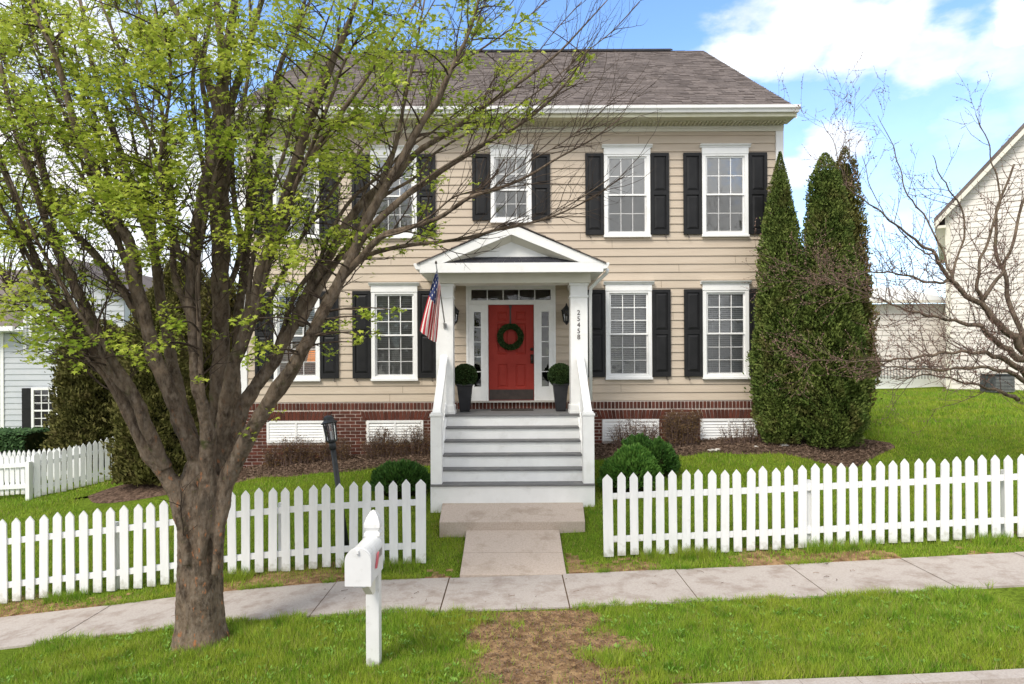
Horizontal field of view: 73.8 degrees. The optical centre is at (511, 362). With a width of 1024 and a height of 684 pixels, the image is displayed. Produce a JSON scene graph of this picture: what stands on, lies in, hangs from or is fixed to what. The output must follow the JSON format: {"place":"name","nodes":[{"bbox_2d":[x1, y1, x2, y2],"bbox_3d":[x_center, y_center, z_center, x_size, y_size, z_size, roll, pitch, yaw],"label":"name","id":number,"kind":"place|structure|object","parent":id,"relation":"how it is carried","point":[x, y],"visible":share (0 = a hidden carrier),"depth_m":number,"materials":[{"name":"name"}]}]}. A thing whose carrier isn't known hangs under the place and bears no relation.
{"place":"outdoors","nodes":[
{"label":"outdoors","id":0,"kind":"place"},
{"bbox_2d":[0,466,114,498],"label":"grass","id":1,"kind":"structure","parent":0,"point":[80,488],"depth_m":14.51,"materials":[{"name":"green plant"}]},
{"bbox_2d":[0,582,1023,683],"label":"grass","id":2,"kind":"structure","parent":0,"point":[818,667],"depth_m":6.91,"materials":[{"name":"green plant"}]},
{"bbox_2d":[0,552,1023,649],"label":"sidewalk","id":3,"kind":"structure","parent":0,"point":[1003,570],"depth_m":8.57,"materials":[{"name":"concrete"}]},
{"bbox_2d":[173,563,854,678],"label":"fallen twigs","id":4,"kind":"object","parent":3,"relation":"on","point":[565,626],"visible":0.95,"depth_m":7.35,"materials":[{"name":"brown wood"}]},
{"bbox_2d":[36,552,995,643],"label":"grass","id":5,"kind":"structure","parent":3,"relation":"on","point":[651,567],"depth_m":9.18,"materials":[{"name":"green plant"}]},
{"bbox_2d":[309,565,931,616],"bbox_3d":[-0.843,3.294,8.590,24.344,1.694,1.200,0,0,0],"label":"pavement joint","id":6,"kind":"object","parent":3,"relation":"on","point":[565,590],"visible":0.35,"depth_m":8.53,"materials":[{"name":"concrete"}]},
{"bbox_2d":[0,387,1023,683],"bbox_3d":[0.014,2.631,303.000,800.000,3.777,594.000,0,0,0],"label":"lawn","id":7,"kind":"structure","parent":0,"point":[1014,595],"depth_m":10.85,"materials":[{"name":"plant"}]},
{"bbox_2d":[0,452,34,499],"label":"picket fence","id":8,"kind":"object","parent":7,"relation":"on","point":[26,486],"visible":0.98,"depth_m":14.03,"materials":[{"name":"white paint"}]},
{"bbox_2d":[0,427,50,456],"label":"clipped hedge","id":9,"kind":"object","parent":7,"relation":"on","point":[16,439],"visible":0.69,"depth_m":17.15,"materials":[{"name":"green plant"}]},
{"bbox_2d":[0,444,86,482],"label":"picket fence","id":10,"kind":"object","parent":7,"relation":"on","point":[4,454],"visible":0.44,"depth_m":15.41,"materials":[{"name":"white paint"}]},
{"bbox_2d":[34,437,114,497],"bbox_3d":[-9.191,2.284,14.591,1.722,1.386,0.153,0,0,-43],"label":"picket fence","id":11,"kind":"object","parent":7,"relation":"on","point":[41,485],"visible":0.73,"depth_m":14.37,"materials":[{"name":"white paint"}]},
{"bbox_2d":[0,257,152,428],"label":"neighbour house","id":12,"kind":"structure","parent":7,"relation":"on","point":[24,394],"depth_m":24.97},
{"bbox_2d":[29,315,57,335],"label":"window","id":13,"kind":"structure","parent":12,"relation":"in","point":[37,315],"depth_m":24.92,"materials":[{"name":"white paint"}]},
{"bbox_2d":[31,387,56,428],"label":"window","id":14,"kind":"structure","parent":12,"relation":"in","point":[40,406],"depth_m":24.93,"materials":[{"name":"white paint"}]},
{"bbox_2d":[34,319,125,467],"bbox_3d":[-10.489,0.807,17.432,2.709,3.888,2.609,0,0,0],"label":"arborvitae","id":15,"kind":"object","parent":7,"relation":"on","point":[81,403],"visible":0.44,"depth_m":16.62,"materials":[{"name":"green plant"}]},
{"bbox_2d":[75,482,166,502],"bbox_3d":[-7.087,2.484,13.525,3.000,0.410,1.348,0,0,0],"label":"mulch bed","id":16,"kind":"object","parent":7,"relation":"on","point":[124,493],"visible":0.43,"depth_m":13.18,"materials":[{"name":"brown soil"}]},
{"bbox_2d":[99,285,199,486],"bbox_3d":[-7.168,0.477,13.677,2.032,4.085,2.091,0,0,-12],"label":"arborvitae","id":17,"kind":"object","parent":16,"relation":"on","point":[129,466],"visible":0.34,"depth_m":13.24,"materials":[{"name":"green plant"}]},
{"bbox_2d":[102,250,209,425],"bbox_3d":[-8.047,-0.143,16.799,3.248,5.288,3.344,0,0,0],"label":"arborvitae","id":18,"kind":"object","parent":7,"relation":"on","point":[173,298],"visible":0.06,"depth_m":16.28,"materials":[{"name":"green plant"}]},
{"bbox_2d":[185,274,236,403],"bbox_3d":[-6.576,0.068,15.442,2.099,4.586,2.186,0,0,0],"label":"arborvitae","id":19,"kind":"object","parent":7,"relation":"on","point":[205,309],"visible":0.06,"depth_m":14.89,"materials":[{"name":"green plant"}]},
{"bbox_2d":[0,479,425,602],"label":"picket fence","id":20,"kind":"object","parent":7,"relation":"on","point":[117,572],"visible":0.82,"depth_m":9.69,"materials":[{"name":"white paint"}]},
{"bbox_2d":[0,0,662,653],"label":"maple tree","id":21,"kind":"object","parent":7,"relation":"on","point":[216,452],"visible":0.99,"depth_m":6.93,"materials":[{"name":"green plant"}]},
{"bbox_2d":[236,452,430,482],"bbox_3d":[-3.639,2.099,13.591,4.500,0.576,1.058,0,0,0],"label":"mulch bed","id":22,"kind":"object","parent":7,"relation":"on","point":[315,471],"visible":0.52,"depth_m":13.31,"materials":[{"name":"brown soil"}]},
{"bbox_2d":[259,434,320,468],"bbox_3d":[-4.438,1.804,13.718,1.325,0.782,0.505,0,0,0],"label":"bare shrub","id":23,"kind":"object","parent":22,"relation":"on","point":[288,458],"visible":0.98,"depth_m":13.67,"materials":[{"name":"brown plant"}]},
{"bbox_2d":[313,436,353,462],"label":"bare shrub","id":24,"kind":"object","parent":22,"relation":"on","point":[324,456],"visible":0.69,"depth_m":13.65,"materials":[{"name":"brown plant"}]},
{"bbox_2d":[359,426,399,458],"bbox_3d":[-2.647,1.619,13.722,0.891,0.749,0.480,0,0,0],"label":"bare shrub","id":25,"kind":"object","parent":22,"relation":"on","point":[376,451],"visible":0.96,"depth_m":13.66,"materials":[{"name":"brown plant"}]},
{"bbox_2d":[395,423,430,456],"bbox_3d":[-1.935,1.554,13.735,0.882,0.763,0.503,0,0,0],"label":"bare shrub","id":26,"kind":"object","parent":22,"relation":"on","point":[412,442],"visible":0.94,"depth_m":13.68,"materials":[{"name":"brown plant"}]},
{"bbox_2d":[321,415,348,553],"bbox_3d":[-2.621,1.915,10.269,0.533,2.239,0.235,0,0,22],"label":"lamp post","id":27,"kind":"object","parent":7,"relation":"on","point":[327,420],"visible":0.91,"depth_m":10.25,"materials":[{"name":"black metal"}]},
{"bbox_2d":[345,510,382,666],"bbox_3d":[-1.363,2.197,6.391,0.252,1.525,0.672,0,0,0],"label":"mailbox","id":28,"kind":"object","parent":7,"relation":"on","point":[363,562],"visible":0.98,"depth_m":6.57,"materials":[{"name":"white metal"}]},
{"bbox_2d":[369,458,430,498],"bbox_3d":[-1.963,2.026,11.982,1.162,0.699,1.076,0,0,0],"label":"boxwood shrub","id":29,"kind":"object","parent":7,"relation":"on","point":[387,473],"visible":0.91,"depth_m":11.73,"materials":[{"name":"green plant"}]},
{"bbox_2d":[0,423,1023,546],"bbox_3d":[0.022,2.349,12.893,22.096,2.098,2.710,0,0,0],"label":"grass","id":30,"kind":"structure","parent":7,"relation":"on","point":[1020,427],"depth_m":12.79,"materials":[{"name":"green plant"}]},
{"bbox_2d":[439,502,584,536],"bbox_3d":[0.013,2.533,11.000,2.339,0.460,0.840,0,0,0],"label":"concrete landing","id":31,"kind":"object","parent":7,"relation":"on","point":[460,519],"visible":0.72,"depth_m":10.73,"materials":[{"name":"grey concrete"}]},
{"bbox_2d":[0,531,1023,616],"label":"bare soil","id":32,"kind":"structure","parent":7,"relation":"on","point":[315,579],"depth_m":9.43,"materials":[{"name":"brown soil"}]},
{"bbox_2d":[460,530,565,577],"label":"front walkway","id":33,"kind":"structure","parent":7,"relation":"on","point":[491,553],"depth_m":9.84,"materials":[{"name":"concrete"}]},
{"bbox_2d":[231,48,800,512],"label":"house","id":34,"kind":"structure","parent":7,"relation":"on","point":[647,274],"depth_m":14.08,"materials":[{"name":"plastic"}]},
{"bbox_2d":[271,146,319,238],"bbox_3d":[-4.448,-3.494,14.067,1.040,1.905,0.181,0,0,0],"label":"window","id":35,"kind":"structure","parent":34,"relation":"in","point":[275,199],"depth_m":14.11,"materials":[{"name":"white paint"}]},
{"bbox_2d":[271,283,320,380],"bbox_3d":[-4.433,-0.624,14.091,1.040,2.025,0.229,0,0,0],"label":"window","id":36,"kind":"structure","parent":34,"relation":"in","point":[310,359],"depth_m":14.09,"materials":[{"name":"white paint"}]},
{"bbox_2d":[368,145,418,238],"bbox_3d":[-2.438,-3.505,14.067,1.040,1.905,0.181,0,0,0],"label":"window","id":37,"kind":"structure","parent":34,"relation":"in","point":[399,211],"depth_m":14.13,"materials":[{"name":"white paint"}]},
{"bbox_2d":[368,282,419,380],"bbox_3d":[-2.423,-0.635,14.089,1.040,2.025,0.226,0,0,0],"label":"window","id":38,"kind":"structure","parent":34,"relation":"in","point":[382,293],"depth_m":14.11,"materials":[{"name":"white paint"}]},
{"bbox_2d":[420,261,446,341],"bbox_3d":[-1.425,-1.057,12.235,0.353,1.394,0.995,0,0,4],"label":"flag","id":39,"kind":"object","parent":34,"relation":"attached to","point":[429,327],"visible":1,"depth_m":11.95,"materials":[{"name":"multicoloured fabric"}]},
{"bbox_2d":[454,304,458,325],"bbox_3d":[-1.184,-0.977,13.954,0.220,0.446,0.239,0,0,0],"label":"wall lantern","id":40,"kind":"object","parent":34,"relation":"attached to","point":[456,311],"depth_m":13.92,"materials":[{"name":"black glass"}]},
{"bbox_2d":[455,363,477,411],"bbox_3d":[-0.924,0.485,13.349,0.524,0.946,0.527,0,0,0],"label":"planter","id":41,"kind":"object","parent":34,"relation":"on","point":[466,375],"visible":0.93,"depth_m":13.21,"materials":[{"name":"plastic"}]},
{"bbox_2d":[497,305,523,350],"bbox_3d":[-0.032,-0.712,14.032,0.572,0.942,0.125,0,0,0],"label":"wreath","id":42,"kind":"object","parent":34,"relation":"attached to","point":[515,345],"visible":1,"depth_m":14.01,"materials":[{"name":"green plant"}]},
{"bbox_2d":[488,144,533,222],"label":"window","id":43,"kind":"structure","parent":34,"relation":"in","point":[513,202],"depth_m":14.11,"materials":[{"name":"white paint"}]},
{"bbox_2d":[488,305,533,399],"bbox_3d":[-0.016,-0.204,14.077,0.935,1.969,0.127,0,0,0],"label":"door","id":44,"kind":"structure","parent":34,"relation":"in","point":[511,372],"depth_m":14.10,"materials":[{"name":"red wood"}]},
{"bbox_2d":[491,408,533,410],"bbox_3d":[0.005,0.947,13.700,0.840,0.015,0.500,0,0,0],"label":"door mat","id":45,"kind":"object","parent":34,"relation":"on","point":[517,409],"depth_m":13.63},
{"bbox_2d":[547,363,568,410],"bbox_3d":[0.942,0.473,13.299,0.519,0.949,0.527,0,0,0],"label":"planter","id":46,"kind":"object","parent":34,"relation":"on","point":[558,376],"visible":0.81,"depth_m":13.17,"materials":[{"name":"plastic"}]},
{"bbox_2d":[561,303,568,324],"bbox_3d":[1.112,-0.989,13.954,0.220,0.446,0.239,0,0,0],"label":"wall lantern","id":47,"kind":"object","parent":34,"relation":"attached to","point":[565,312],"depth_m":13.92,"materials":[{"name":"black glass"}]},
{"bbox_2d":[601,144,652,237],"bbox_3d":[2.372,-3.530,14.067,1.040,1.905,0.181,0,0,0],"label":"window","id":48,"kind":"structure","parent":34,"relation":"in","point":[629,218],"depth_m":14.13,"materials":[{"name":"white paint"}]},
{"bbox_2d":[603,281,654,379],"bbox_3d":[2.407,-0.660,14.090,1.040,2.025,0.228,0,0,0],"label":"window","id":49,"kind":"structure","parent":34,"relation":"in","point":[630,368],"depth_m":14.11,"materials":[{"name":"white paint"}]},
{"bbox_2d":[699,143,751,236],"bbox_3d":[4.392,-3.540,14.067,1.040,1.905,0.181,0,0,0],"label":"window","id":50,"kind":"structure","parent":34,"relation":"in","point":[725,209],"depth_m":14.13,"materials":[{"name":"white paint"}]},
{"bbox_2d":[700,280,751,378],"bbox_3d":[4.407,-0.671,14.089,1.040,2.025,0.226,0,0,0],"label":"window","id":51,"kind":"structure","parent":34,"relation":"in","point":[727,294],"depth_m":14.16,"materials":[{"name":"white paint"}]},
{"bbox_2d":[42,529,1015,603],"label":"grass","id":52,"kind":"structure","parent":7,"relation":"on","point":[837,547],"depth_m":9.58,"materials":[{"name":"green plant"}]},
{"bbox_2d":[424,607,691,683],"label":"bare soil","id":53,"kind":"structure","parent":7,"relation":"on","point":[520,675],"depth_m":6.87,"materials":[{"name":"brown soil"}]},
{"bbox_2d":[237,435,894,479],"bbox_3d":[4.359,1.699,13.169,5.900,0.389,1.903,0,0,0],"label":"mulch bed","id":54,"kind":"object","parent":7,"relation":"on","point":[794,453],"visible":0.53,"depth_m":13.10,"materials":[{"name":"brown wood"}]},
{"bbox_2d":[607,413,661,447],"bbox_3d":[2.457,1.393,13.692,1.131,0.746,0.544,0,0,0],"label":"bare shrub","id":55,"kind":"object","parent":54,"relation":"on","point":[627,433],"visible":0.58,"depth_m":13.70,"materials":[{"name":"brown plant"}]},
{"bbox_2d":[657,406,705,446],"bbox_3d":[3.411,1.302,13.750,0.928,0.879,0.538,0,0,0],"label":"bare shrub","id":56,"kind":"object","parent":54,"relation":"on","point":[677,431],"visible":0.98,"depth_m":13.63,"materials":[{"name":"brown plant"}]},
{"bbox_2d":[719,417,762,443],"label":"bare shrub","id":57,"kind":"object","parent":54,"relation":"on","point":[752,434],"visible":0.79,"depth_m":13.57,"materials":[{"name":"brown plant"}]},
{"bbox_2d":[742,151,808,443],"bbox_3d":[5.283,-1.221,13.432,1.410,5.893,1.306,0,0,0],"label":"arborvitae","id":58,"kind":"object","parent":54,"relation":"on","point":[773,408],"visible":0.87,"depth_m":13.19,"materials":[{"name":"green plant"}]},
{"bbox_2d":[789,152,877,448],"bbox_3d":[6.049,-1.159,13.191,1.803,5.828,1.803,0,0,0],"label":"arborvitae","id":59,"kind":"object","parent":54,"relation":"on","point":[836,409],"visible":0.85,"depth_m":12.83,"materials":[{"name":"green plant"}]},
{"bbox_2d":[221,596,1020,683],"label":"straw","id":60,"kind":"object","parent":7,"relation":"on","point":[559,649],"visible":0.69,"depth_m":6.77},
{"bbox_2d":[596,442,663,492],"bbox_3d":[2.055,1.843,11.881,1.210,0.918,1.139,0,0,0],"label":"boxwood shrub","id":61,"kind":"object","parent":7,"relation":"on","point":[638,460],"visible":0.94,"depth_m":11.66,"materials":[{"name":"green plant"}]},
{"bbox_2d":[621,432,681,476],"bbox_3d":[2.513,1.680,12.382,1.127,0.839,0.912,0,0,0],"label":"boxwood shrub","id":62,"kind":"object","parent":7,"relation":"on","point":[664,454],"visible":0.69,"depth_m":12.15,"materials":[{"name":"green plant"}]},
{"bbox_2d":[602,454,1023,556],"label":"picket fence","id":63,"kind":"object","parent":7,"relation":"on","point":[809,528],"visible":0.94,"depth_m":9.69,"materials":[{"name":"white paint"}]},
{"bbox_2d":[836,145,882,428],"bbox_3d":[6.898,-1.437,13.969,1.268,6.032,1.238,0,0,-27],"label":"arborvitae","id":64,"kind":"object","parent":7,"relation":"on","point":[859,216],"visible":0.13,"depth_m":13.76,"materials":[{"name":"green plant"}]},
{"bbox_2d":[740,52,1023,433],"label":"bare tree","id":65,"kind":"object","parent":7,"relation":"on","point":[1017,342],"visible":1,"depth_m":10.99,"materials":[{"name":"brown plant"}]},
{"bbox_2d":[870,287,945,388],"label":"outbuilding","id":66,"kind":"structure","parent":7,"relation":"on","point":[917,382],"depth_m":26.48,"materials":[{"name":"white"}]},
{"bbox_2d":[880,366,942,378],"bbox_3d":[14.176,0.369,25.195,3.412,0.480,0.050,0,0,0],"label":"fence","id":67,"kind":"object","parent":7,"relation":"on","point":[909,371],"visible":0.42,"depth_m":25.18,"materials":[{"name":"white wood"}]},
{"bbox_2d":[865,387,1023,431],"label":"grass","id":68,"kind":"structure","parent":7,"relation":"on","point":[925,405],"depth_m":17.42,"materials":[{"name":"green plant"}]},
{"bbox_2d":[934,123,1023,389],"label":"gabled neighbour house","id":69,"kind":"structure","parent":7,"relation":"on","point":[968,195],"depth_m":23.37,"materials":[{"name":"white"}]},
{"bbox_2d":[978,373,1014,392],"bbox_3d":[15.670,0.671,22.050,0.720,0.620,0.760,0,0,0],"label":"air conditioner","id":70,"kind":"object","parent":7,"relation":"on","point":[994,381],"visible":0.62,"depth_m":21.70,"materials":[{"name":"grey metal"}]},
{"bbox_2d":[0,0,1023,329],"label":"sky","id":71,"kind":"structure","parent":0,"point":[922,47],"materials":[{"name":"blue"}]},
{"bbox_2d":[10,544,1021,613],"bbox_3d":[0.024,2.990,9.597,15.025,1.009,0.801,0,0,0],"label":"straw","id":72,"kind":"object","parent":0,"point":[453,567],"visible":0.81,"depth_m":9.46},
{"bbox_3d":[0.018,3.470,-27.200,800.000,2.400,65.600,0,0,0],"label":"road","id":73,"kind":"structure","parent":0,"visible":0},
{"bbox_2d":[696,668,1023,683],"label":"kerb","id":74,"kind":"structure","parent":73,"relation":"on","point":[1009,676],"depth_m":5.92,"materials":[{"name":"concrete"}]}
]}

